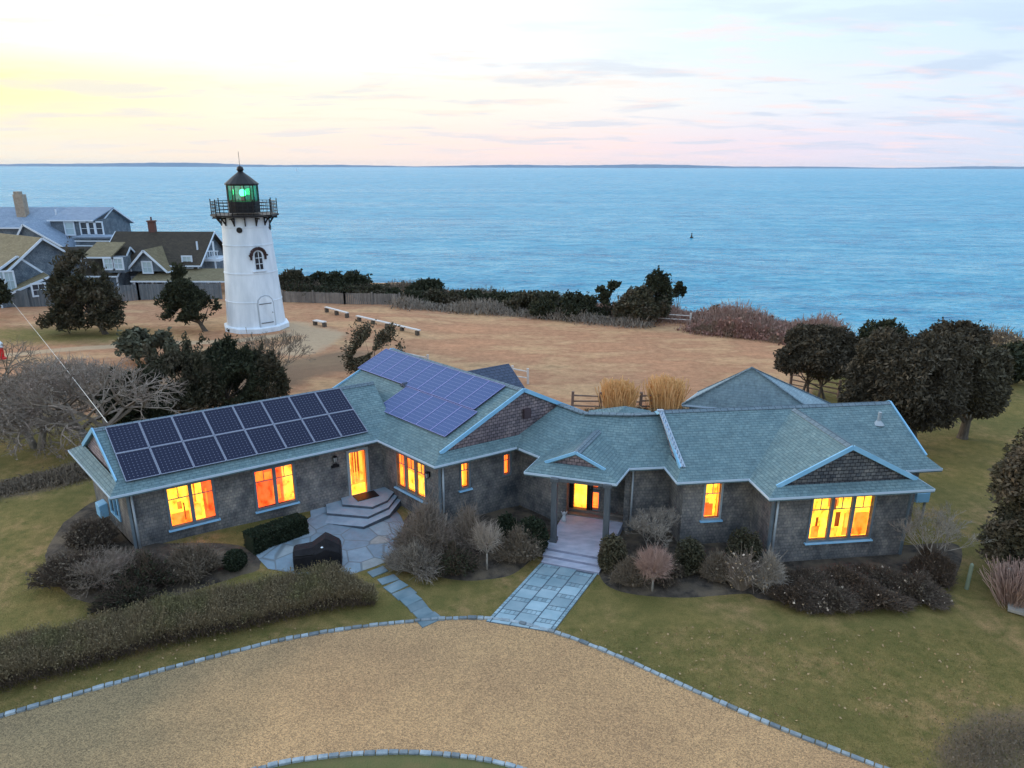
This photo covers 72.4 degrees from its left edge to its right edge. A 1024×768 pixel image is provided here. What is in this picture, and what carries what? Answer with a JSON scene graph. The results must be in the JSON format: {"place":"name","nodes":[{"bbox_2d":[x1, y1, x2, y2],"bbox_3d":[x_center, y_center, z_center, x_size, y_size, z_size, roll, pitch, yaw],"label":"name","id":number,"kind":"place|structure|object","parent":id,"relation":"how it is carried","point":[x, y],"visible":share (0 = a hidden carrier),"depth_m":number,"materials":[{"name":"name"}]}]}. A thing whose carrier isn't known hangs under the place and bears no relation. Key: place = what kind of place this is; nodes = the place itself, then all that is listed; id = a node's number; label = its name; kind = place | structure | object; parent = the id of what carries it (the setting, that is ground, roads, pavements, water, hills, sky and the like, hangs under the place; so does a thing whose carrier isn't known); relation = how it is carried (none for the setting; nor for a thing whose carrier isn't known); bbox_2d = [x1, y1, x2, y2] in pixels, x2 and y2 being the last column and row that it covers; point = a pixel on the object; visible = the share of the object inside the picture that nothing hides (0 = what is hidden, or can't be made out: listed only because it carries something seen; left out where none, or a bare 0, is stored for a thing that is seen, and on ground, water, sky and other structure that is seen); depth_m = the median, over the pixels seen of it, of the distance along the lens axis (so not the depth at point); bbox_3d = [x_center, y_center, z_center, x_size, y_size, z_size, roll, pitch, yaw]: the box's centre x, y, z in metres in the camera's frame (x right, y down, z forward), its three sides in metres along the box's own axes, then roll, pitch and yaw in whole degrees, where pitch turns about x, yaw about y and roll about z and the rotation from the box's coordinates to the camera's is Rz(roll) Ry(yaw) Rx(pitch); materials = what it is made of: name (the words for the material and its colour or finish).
{"place":"outdoors","nodes":[
{"label":"outdoors","id":0,"kind":"place"},
{"bbox_2d":[256,511,403,573],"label":"patio","id":1,"kind":"structure","parent":0,"point":[362,549],"depth_m":27.62,"materials":[{"name":"grey stone"}]},
{"bbox_2d":[293,532,342,572],"bbox_3d":[-7.243,6.228,26.079,1.720,1.260,0.915,-3,18,-11],"label":"covered grill","id":2,"kind":"object","parent":1,"relation":"on","point":[325,546],"visible":0.86,"depth_m":25.74,"materials":[{"name":"black fabric"}]},
{"bbox_2d":[274,753,507,767],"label":"island lawn","id":3,"kind":"structure","parent":0,"point":[399,761],"depth_m":17.76,"materials":[{"name":"green plant"}]},
{"bbox_2d":[367,566,439,627],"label":"stepping stone path","id":4,"kind":"structure","parent":0,"point":[411,600],"depth_m":24.59,"materials":[{"name":"stone"}]},
{"bbox_2d":[0,618,874,767],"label":"driveway","id":5,"kind":"structure","parent":0,"point":[527,698],"depth_m":19.39,"materials":[{"name":"beige gravel"}]},
{"bbox_2d":[0,282,1023,767],"bbox_3d":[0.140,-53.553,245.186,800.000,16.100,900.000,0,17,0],"label":"ground","id":6,"kind":"structure","parent":0,"point":[564,360],"depth_m":24.45,"materials":[{"name":"green plant"}]},
{"bbox_2d":[0,335,58,416],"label":"bare tree","id":7,"kind":"object","parent":6,"relation":"on","point":[10,360],"visible":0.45,"depth_m":38.81,"materials":[{"name":"grey plant"}]},
{"bbox_2d":[0,460,90,501],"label":"brown brush","id":8,"kind":"object","parent":6,"relation":"on","point":[66,474],"visible":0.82,"depth_m":31.97,"materials":[{"name":"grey plant"}]},
{"bbox_2d":[0,352,124,460],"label":"bare tree","id":9,"kind":"object","parent":6,"relation":"on","point":[40,444],"visible":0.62,"depth_m":35.12,"materials":[{"name":"grey plant"}]},
{"bbox_2d":[0,191,133,246],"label":"shingled house","id":10,"kind":"structure","parent":6,"relation":"on","point":[85,226],"depth_m":94.04,"materials":[{"name":"grey"}]},
{"bbox_2d":[0,233,134,307],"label":"gabled house","id":11,"kind":"structure","parent":6,"relation":"on","point":[24,263],"depth_m":75.65,"materials":[{"name":"grey"}]},
{"bbox_2d":[0,347,134,418],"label":"grey brush","id":12,"kind":"object","parent":6,"relation":"on","point":[69,360],"visible":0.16,"depth_m":45.91,"materials":[{"name":"grey plant"}]},
{"bbox_2d":[33,235,127,334],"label":"cedar tree","id":13,"kind":"object","parent":6,"relation":"on","point":[71,296],"visible":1,"depth_m":58.77,"materials":[{"name":"green plant"}]},
{"bbox_2d":[0,354,191,459],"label":"bare tree","id":14,"kind":"object","parent":6,"relation":"on","point":[143,400],"visible":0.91,"depth_m":34.32,"materials":[{"name":"grey plant"}]},
{"bbox_2d":[0,282,222,306],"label":"board fence","id":15,"kind":"object","parent":6,"relation":"on","point":[22,298],"visible":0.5,"depth_m":74.90,"materials":[{"name":"grey wood"}]},
{"bbox_2d":[90,358,173,423],"bbox_3d":[-20.516,0.696,37.913,3.964,4.270,3.752,-14,22,-38],"label":"bare tree","id":16,"kind":"object","parent":6,"relation":"on","point":[150,413],"visible":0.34,"depth_m":37.49,"materials":[{"name":"grey plant"}]},
{"bbox_2d":[111,326,180,363],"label":"evergreen shrub","id":17,"kind":"object","parent":6,"relation":"on","point":[128,342],"visible":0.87,"depth_m":50.72,"materials":[{"name":"green plant"}]},
{"bbox_2d":[45,501,260,602],"bbox_3d":[-14.613,6.534,26.487,10.253,0.504,4.903,8,19,24],"label":"planting bed","id":18,"kind":"object","parent":6,"relation":"on","point":[122,541],"visible":0.39,"depth_m":26.34,"materials":[{"name":"brown soil"}]},
{"bbox_2d":[17,544,120,596],"bbox_3d":[-15.438,6.444,24.484,3.339,1.523,2.256,-7,19,-21],"label":"border shrub","id":19,"kind":"object","parent":18,"relation":"on","point":[54,572],"visible":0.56,"depth_m":24.21,"materials":[{"name":"grey plant"}]},
{"bbox_2d":[61,511,121,553],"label":"border shrub","id":20,"kind":"object","parent":18,"relation":"on","point":[94,533],"visible":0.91,"depth_m":25.98,"materials":[{"name":"brown plant"}]},
{"bbox_2d":[63,545,153,600],"bbox_3d":[-14.230,6.582,24.518,2.419,1.694,2.933,16,23,41],"label":"bare shrub","id":21,"kind":"object","parent":18,"relation":"on","point":[103,566],"visible":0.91,"depth_m":24.13,"materials":[{"name":"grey plant"}]},
{"bbox_2d":[84,570,160,617],"bbox_3d":[-13.125,6.927,24.012,2.360,1.195,2.591,0,17,0],"label":"border shrub","id":22,"kind":"object","parent":18,"relation":"on","point":[117,600],"visible":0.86,"depth_m":23.50,"materials":[{"name":"green plant"}]},
{"bbox_2d":[104,547,182,593],"bbox_3d":[-12.893,6.444,24.368,2.602,1.780,2.240,-16,23,-41],"label":"border shrub","id":23,"kind":"object","parent":18,"relation":"on","point":[149,568],"visible":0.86,"depth_m":24.22,"materials":[{"name":"plant"}]},
{"bbox_2d":[163,537,225,584],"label":"border shrub","id":24,"kind":"object","parent":18,"relation":"on","point":[197,562],"visible":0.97,"depth_m":24.72,"materials":[{"name":"brown plant"}]},
{"bbox_2d":[222,548,247,571],"bbox_3d":[-10.147,6.431,25.599,0.950,0.826,0.940,0,17,0],"label":"boxwood ball","id":25,"kind":"object","parent":18,"relation":"on","point":[236,559],"visible":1,"depth_m":25.35,"materials":[{"name":"green plant"}]},
{"bbox_2d":[109,217,224,289],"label":"shingled cottage","id":26,"kind":"structure","parent":6,"relation":"on","point":[199,255],"depth_m":82.31,"materials":[{"name":"grey"}]},
{"bbox_2d":[135,330,229,414],"bbox_3d":[-19.055,-0.303,39.552,5.232,5.258,4.169,0,17,0],"label":"evergreen tree","id":27,"kind":"object","parent":6,"relation":"on","point":[185,360],"visible":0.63,"depth_m":39.16,"materials":[{"name":"green plant"}]},
{"bbox_2d":[152,262,221,331],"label":"cedar tree","id":28,"kind":"object","parent":6,"relation":"on","point":[189,298],"visible":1,"depth_m":60.14,"materials":[{"name":"green plant"}]},
{"bbox_2d":[0,558,380,692],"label":"privet hedge","id":29,"kind":"object","parent":6,"relation":"on","point":[25,652],"visible":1,"depth_m":22.32,"materials":[{"name":"green plant"}]},
{"bbox_2d":[180,328,265,408],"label":"evergreen tree","id":30,"kind":"object","parent":6,"relation":"on","point":[228,355],"visible":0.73,"depth_m":41.21,"materials":[{"name":"green plant"}]},
{"bbox_2d":[209,153,288,333],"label":"lighthouse","id":31,"kind":"object","parent":6,"relation":"on","point":[253,299],"visible":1,"depth_m":59.94,"materials":[{"name":"white paint"}]},
{"bbox_2d":[257,295,275,326],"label":"door","id":32,"kind":"structure","parent":31,"relation":"in","point":[265,304],"depth_m":60.91,"materials":[{"name":"white paint"}]},
{"bbox_2d":[231,337,293,401],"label":"evergreen tree","id":33,"kind":"object","parent":6,"relation":"on","point":[274,371],"visible":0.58,"depth_m":42.18,"materials":[{"name":"green plant"}]},
{"bbox_2d":[241,512,309,554],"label":"boxwood hedge","id":34,"kind":"object","parent":6,"relation":"on","point":[259,539],"visible":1,"depth_m":27.16,"materials":[{"name":"green plant"}]},
{"bbox_2d":[235,327,315,383],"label":"bare shrub","id":35,"kind":"object","parent":6,"relation":"on","point":[268,346],"visible":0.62,"depth_m":46.37,"materials":[{"name":"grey plant"}]},
{"bbox_2d":[281,290,399,304],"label":"picket fence","id":36,"kind":"object","parent":6,"relation":"on","point":[371,297],"visible":0.93,"depth_m":73.57,"materials":[{"name":"grey wood"}]},
{"bbox_2d":[317,269,373,287],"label":"bluff bush","id":37,"kind":"object","parent":6,"relation":"on","point":[350,277],"visible":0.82,"depth_m":81.67,"materials":[{"name":"green plant"}]},
{"bbox_2d":[310,487,400,528],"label":"terrace steps","id":38,"kind":"structure","parent":6,"relation":"on","point":[364,510],"depth_m":30.09,"materials":[{"name":"grey stone"}]},
{"bbox_2d":[338,319,409,373],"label":"leafy shrub","id":39,"kind":"object","parent":6,"relation":"on","point":[382,337],"visible":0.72,"depth_m":46.98,"materials":[{"name":"green plant"}]},
{"bbox_2d":[251,749,526,767],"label":"kerb","id":40,"kind":"structure","parent":6,"relation":"on","point":[287,761],"depth_m":17.92,"materials":[{"name":"stone"}]},
{"bbox_2d":[280,279,601,311],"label":"dark undergrowth","id":41,"kind":"object","parent":6,"relation":"on","point":[297,286],"visible":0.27,"depth_m":79.99,"materials":[{"name":"green plant"}]},
{"bbox_2d":[420,288,466,303],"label":"bluff bush","id":42,"kind":"object","parent":6,"relation":"on","point":[435,295],"visible":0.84,"depth_m":74.94,"materials":[{"name":"green plant"}]},
{"bbox_2d":[0,615,888,767],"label":"kerb","id":43,"kind":"structure","parent":6,"relation":"on","point":[586,643],"depth_m":20.93,"materials":[{"name":"stone"}]},
{"bbox_2d":[404,506,557,580],"bbox_3d":[-1.768,6.179,28.708,6.449,0.094,6.461,6,18,19],"label":"planting bed","id":44,"kind":"object","parent":6,"relation":"on","point":[503,568],"visible":0.13,"depth_m":26.69,"materials":[{"name":"brown soil"}]},
{"bbox_2d":[380,534,444,581],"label":"bare shrub","id":45,"kind":"object","parent":44,"relation":"on","point":[409,558],"visible":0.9,"depth_m":25.59,"materials":[{"name":"grey plant"}]},
{"bbox_2d":[384,485,466,558],"bbox_3d":[-3.276,5.373,26.512,3.663,2.936,2.576,8,19,24],"label":"bare shrub","id":46,"kind":"object","parent":44,"relation":"on","point":[431,524],"visible":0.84,"depth_m":26.20,"materials":[{"name":"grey plant"}]},
{"bbox_2d":[431,537,484,577],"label":"bare shrub","id":47,"kind":"object","parent":44,"relation":"on","point":[455,561],"visible":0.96,"depth_m":25.57,"materials":[{"name":"brown plant"}]},
{"bbox_2d":[447,496,492,555],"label":"bare shrub","id":48,"kind":"object","parent":44,"relation":"on","point":[466,521],"visible":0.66,"depth_m":26.55,"materials":[{"name":"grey plant"}]},
{"bbox_2d":[466,518,504,569],"bbox_3d":[-0.866,6.029,25.912,1.454,2.233,1.394,11,20,30],"label":"bare tree","id":49,"kind":"object","parent":44,"relation":"on","point":[494,535],"visible":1,"depth_m":25.74,"materials":[{"name":"grey plant"}]},
{"bbox_2d":[488,519,548,564],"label":"bare shrub","id":50,"kind":"object","parent":44,"relation":"on","point":[517,547],"visible":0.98,"depth_m":26.37,"materials":[{"name":"brown plant"}]},
{"bbox_2d":[519,514,549,557],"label":"evergreen shrub","id":51,"kind":"object","parent":44,"relation":"on","point":[534,524],"visible":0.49,"depth_m":26.69,"materials":[{"name":"green plant"}]},
{"bbox_2d":[68,348,942,561],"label":"shingled house","id":52,"kind":"structure","parent":6,"relation":"on","point":[794,473],"depth_m":28.57,"materials":[{"name":"grey wood"}]},
{"bbox_2d":[164,478,220,532],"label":"window","id":53,"kind":"structure","parent":52,"relation":"in","point":[192,502],"depth_m":27.65,"materials":[{"name":"yellow glass"}]},
{"bbox_2d":[252,461,299,513],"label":"window","id":54,"kind":"structure","parent":52,"relation":"in","point":[273,484],"depth_m":29.39,"materials":[{"name":"orange glass"}]},
{"bbox_2d":[346,446,369,495],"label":"glazed door","id":55,"kind":"structure","parent":52,"relation":"in","point":[354,457],"depth_m":31.32,"materials":[{"name":"yellow glass"}]},
{"bbox_2d":[394,451,426,503],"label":"window","id":56,"kind":"structure","parent":52,"relation":"in","point":[412,472],"depth_m":30.45,"materials":[{"name":"yellow glass"}]},
{"bbox_2d":[569,483,592,509],"bbox_3d":[2.993,4.317,30.018,1.090,2.720,0.595,5,18,16],"label":"front door","id":57,"kind":"structure","parent":52,"relation":"in","point":[581,497],"depth_m":30.29,"materials":[{"name":"black metal"}]},
{"bbox_2d":[699,483,723,522],"bbox_3d":[7.828,4.514,27.643,0.918,1.981,0.680,-2,17,-7],"label":"window","id":58,"kind":"structure","parent":52,"relation":"in","point":[710,491],"depth_m":27.84,"materials":[{"name":"yellow glass"}]},
{"bbox_2d":[804,496,876,544],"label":"window","id":59,"kind":"structure","parent":52,"relation":"in","point":[846,516],"depth_m":26.90,"materials":[{"name":"yellow glass"}]},
{"bbox_2d":[385,292,657,329],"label":"leafless scrub","id":60,"kind":"object","parent":6,"relation":"on","point":[478,306],"visible":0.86,"depth_m":70.94,"materials":[{"name":"grey plant"}]},
{"bbox_2d":[501,289,559,311],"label":"bluff bush","id":61,"kind":"object","parent":6,"relation":"on","point":[524,298],"visible":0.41,"depth_m":71.53,"materials":[{"name":"green plant"}]},
{"bbox_2d":[486,563,596,631],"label":"walkway","id":62,"kind":"structure","parent":6,"relation":"on","point":[545,595],"depth_m":24.54,"materials":[{"name":"grey stone"},{"name":"granite edging"},{"name":"grout"}]},
{"bbox_2d":[525,289,594,318],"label":"bluff bush","id":63,"kind":"object","parent":6,"relation":"on","point":[541,305],"visible":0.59,"depth_m":69.04,"materials":[{"name":"green plant"}]},
{"bbox_2d":[541,507,622,574],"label":"stone steps","id":64,"kind":"structure","parent":6,"relation":"on","point":[576,546],"depth_m":27.77,"materials":[{"name":"grey stone"}]},
{"bbox_2d":[557,291,613,321],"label":"bluff bush","id":65,"kind":"object","parent":6,"relation":"on","point":[588,302],"visible":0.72,"depth_m":68.28,"materials":[{"name":"green plant"}]},
{"bbox_2d":[595,375,643,407],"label":"grass tuft","id":66,"kind":"object","parent":6,"relation":"on","point":[619,393],"visible":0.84,"depth_m":42.46,"materials":[{"name":"plant"}]},
{"bbox_2d":[611,284,671,323],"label":"bluff bush","id":67,"kind":"object","parent":6,"relation":"on","point":[634,301],"visible":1,"depth_m":65.75,"materials":[{"name":"green plant"}]},
{"bbox_2d":[643,265,675,321],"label":"bluff tree","id":68,"kind":"object","parent":6,"relation":"on","point":[660,279],"visible":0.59,"depth_m":66.59,"materials":[{"name":"green plant"}]},
{"bbox_2d":[642,373,690,409],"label":"grass tuft","id":69,"kind":"object","parent":6,"relation":"on","point":[665,392],"visible":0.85,"depth_m":42.49,"materials":[{"name":"plant"}]},
{"bbox_2d":[597,298,856,335],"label":"reddish thicket","id":70,"kind":"object","parent":6,"relation":"on","point":[745,312],"visible":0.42,"depth_m":65.57,"materials":[{"name":"brown plant"}]},
{"bbox_2d":[674,315,785,344],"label":"reddish thicket","id":71,"kind":"object","parent":6,"relation":"on","point":[736,328],"visible":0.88,"depth_m":61.96,"materials":[{"name":"brown plant"}]},
{"bbox_2d":[600,527,961,600],"bbox_3d":[10.476,6.872,26.582,14.314,0.090,5.756,3,18,9],"label":"planting bed","id":72,"kind":"object","parent":6,"relation":"on","point":[696,585],"visible":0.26,"depth_m":26.55,"materials":[{"name":"brown soil"}]},
{"bbox_2d":[597,532,628,573],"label":"evergreen shrub","id":73,"kind":"object","parent":72,"relation":"on","point":[612,547],"visible":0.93,"depth_m":25.81,"materials":[{"name":"green plant"}]},
{"bbox_2d":[604,554,654,588],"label":"bare shrub","id":74,"kind":"object","parent":72,"relation":"on","point":[625,573],"visible":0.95,"depth_m":24.98,"materials":[{"name":"brown plant"}]},
{"bbox_2d":[628,542,675,590],"bbox_3d":[4.975,6.513,24.665,1.582,2.080,1.595,-3,18,-10],"label":"bare tree","id":75,"kind":"object","parent":72,"relation":"on","point":[650,564],"visible":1,"depth_m":24.45,"materials":[{"name":"brown plant"}]},
{"bbox_2d":[623,505,683,551],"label":"bare shrub","id":76,"kind":"object","parent":72,"relation":"on","point":[651,526],"visible":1,"depth_m":26.96,"materials":[{"name":"grey plant"}]},
{"bbox_2d":[674,535,706,578],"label":"evergreen shrub","id":77,"kind":"object","parent":72,"relation":"on","point":[690,553],"visible":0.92,"depth_m":25.58,"materials":[{"name":"green plant"}]},
{"bbox_2d":[697,549,734,584],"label":"bare shrub","id":78,"kind":"object","parent":72,"relation":"on","point":[713,568],"visible":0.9,"depth_m":25.23,"materials":[{"name":"brown plant"}]},
{"bbox_2d":[719,541,765,591],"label":"hydrangea","id":79,"kind":"object","parent":72,"relation":"on","point":[741,578],"visible":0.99,"depth_m":24.70,"materials":[{"name":"beige plant"}]},
{"bbox_2d":[725,527,762,565],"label":"evergreen shrub","id":80,"kind":"object","parent":72,"relation":"on","point":[744,538],"visible":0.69,"depth_m":25.92,"materials":[{"name":"green plant"}]},
{"bbox_2d":[751,544,792,594],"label":"bare shrub","id":81,"kind":"object","parent":72,"relation":"on","point":[771,573],"visible":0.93,"depth_m":24.56,"materials":[{"name":"beige plant"}]},
{"bbox_2d":[760,576,840,615],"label":"border shrub","id":82,"kind":"object","parent":72,"relation":"on","point":[793,594],"visible":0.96,"depth_m":24.10,"materials":[{"name":"brown plant"}]},
{"bbox_2d":[782,565,840,590],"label":"border shrub","id":83,"kind":"object","parent":72,"relation":"on","point":[813,575],"visible":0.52,"depth_m":25.16,"materials":[{"name":"brown plant"}]},
{"bbox_2d":[792,578,867,617],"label":"border shrub","id":84,"kind":"object","parent":72,"relation":"on","point":[839,598],"visible":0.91,"depth_m":23.85,"materials":[{"name":"brown plant"}]},
{"bbox_2d":[819,562,877,596],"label":"border shrub","id":85,"kind":"object","parent":72,"relation":"on","point":[842,572],"visible":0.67,"depth_m":25.02,"materials":[{"name":"brown plant"}]},
{"bbox_2d":[851,563,913,589],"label":"border shrub","id":86,"kind":"object","parent":72,"relation":"on","point":[880,574],"visible":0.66,"depth_m":25.25,"materials":[{"name":"brown plant"}]},
{"bbox_2d":[842,577,923,617],"bbox_3d":[12.723,7.228,24.273,3.154,0.814,2.053,0,17,0],"label":"border shrub","id":87,"kind":"object","parent":72,"relation":"on","point":[881,597],"visible":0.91,"depth_m":23.93,"materials":[{"name":"brown plant"}]},
{"bbox_2d":[883,568,956,611],"bbox_3d":[14.233,7.022,24.569,2.286,1.043,2.428,0,17,0],"label":"border shrub","id":88,"kind":"object","parent":72,"relation":"on","point":[922,587],"visible":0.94,"depth_m":24.27,"materials":[{"name":"brown plant"}]},
{"bbox_2d":[899,542,960,579],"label":"border shrub","id":89,"kind":"object","parent":72,"relation":"on","point":[919,562],"visible":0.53,"depth_m":25.54,"materials":[{"name":"brown plant"}]},
{"bbox_2d":[891,500,994,555],"bbox_3d":[15.691,5.775,26.096,3.599,2.713,2.448,0,17,0],"label":"bare shrub","id":90,"kind":"object","parent":72,"relation":"on","point":[938,526],"visible":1,"depth_m":25.74,"materials":[{"name":"grey plant"}]},
{"bbox_2d":[925,552,962,591],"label":"border shrub","id":91,"kind":"object","parent":72,"relation":"on","point":[939,576],"visible":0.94,"depth_m":25.10,"materials":[{"name":"brown plant"}]},
{"bbox_2d":[773,322,861,398],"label":"juniper tree","id":92,"kind":"object","parent":6,"relation":"on","point":[823,352],"visible":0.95,"depth_m":43.86,"materials":[{"name":"green plant"}]},
{"bbox_2d":[856,317,908,349],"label":"juniper tree","id":93,"kind":"object","parent":6,"relation":"on","point":[863,331],"visible":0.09,"depth_m":49.62,"materials":[{"name":"green plant"}]},
{"bbox_2d":[832,326,976,439],"bbox_3d":[20.835,0.454,36.602,7.169,6.833,5.576,0,17,0],"label":"juniper tree","id":94,"kind":"object","parent":6,"relation":"on","point":[918,380],"visible":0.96,"depth_m":35.43,"materials":[{"name":"green plant"}]},
{"bbox_2d":[923,316,993,347],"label":"juniper tree","id":95,"kind":"object","parent":6,"relation":"on","point":[973,335],"visible":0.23,"depth_m":46.85,"materials":[{"name":"green plant"}]},
{"bbox_2d":[915,696,1023,767],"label":"brown brush","id":96,"kind":"object","parent":6,"relation":"on","point":[999,743],"visible":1,"depth_m":18.18,"materials":[{"name":"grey plant"}]},
{"bbox_2d":[956,342,1015,439],"bbox_3d":[25.370,0.512,38.110,4.200,5.766,3.287,0,17,0],"label":"juniper tree","id":97,"kind":"object","parent":6,"relation":"on","point":[992,381],"visible":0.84,"depth_m":37.17,"materials":[{"name":"green plant"}]},
{"bbox_2d":[975,427,1023,567],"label":"juniper tree","id":98,"kind":"object","parent":6,"relation":"on","point":[1004,530],"visible":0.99,"depth_m":24.93,"materials":[{"name":"green plant"}]},
{"bbox_2d":[977,554,1023,608],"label":"grass tuft","id":99,"kind":"object","parent":6,"relation":"on","point":[1009,587],"visible":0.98,"depth_m":24.10,"materials":[{"name":"beige plant"}]},
{"bbox_2d":[996,340,1023,383],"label":"evergreen shrub","id":100,"kind":"object","parent":6,"relation":"on","point":[1016,348],"visible":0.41,"depth_m":48.06,"materials":[{"name":"green plant"}]},
{"bbox_2d":[0,166,1023,337],"bbox_3d":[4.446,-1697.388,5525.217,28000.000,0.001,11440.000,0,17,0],"label":"sea","id":101,"kind":"structure","parent":0,"point":[915,250],"depth_m":332.43,"materials":[{"name":"liquid"}]},
{"bbox_2d":[0,162,1023,168],"bbox_3d":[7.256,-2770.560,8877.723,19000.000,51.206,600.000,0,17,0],"label":"shore hills","id":102,"kind":"structure","parent":0,"point":[154,164],"depth_m":8641.99,"materials":[{"name":"soil"},{"name":"green foliage"}]},
{"bbox_2d":[0,0,1023,167],"label":"sky","id":103,"kind":"structure","parent":0,"point":[762,83],"materials":[{"name":"white"}]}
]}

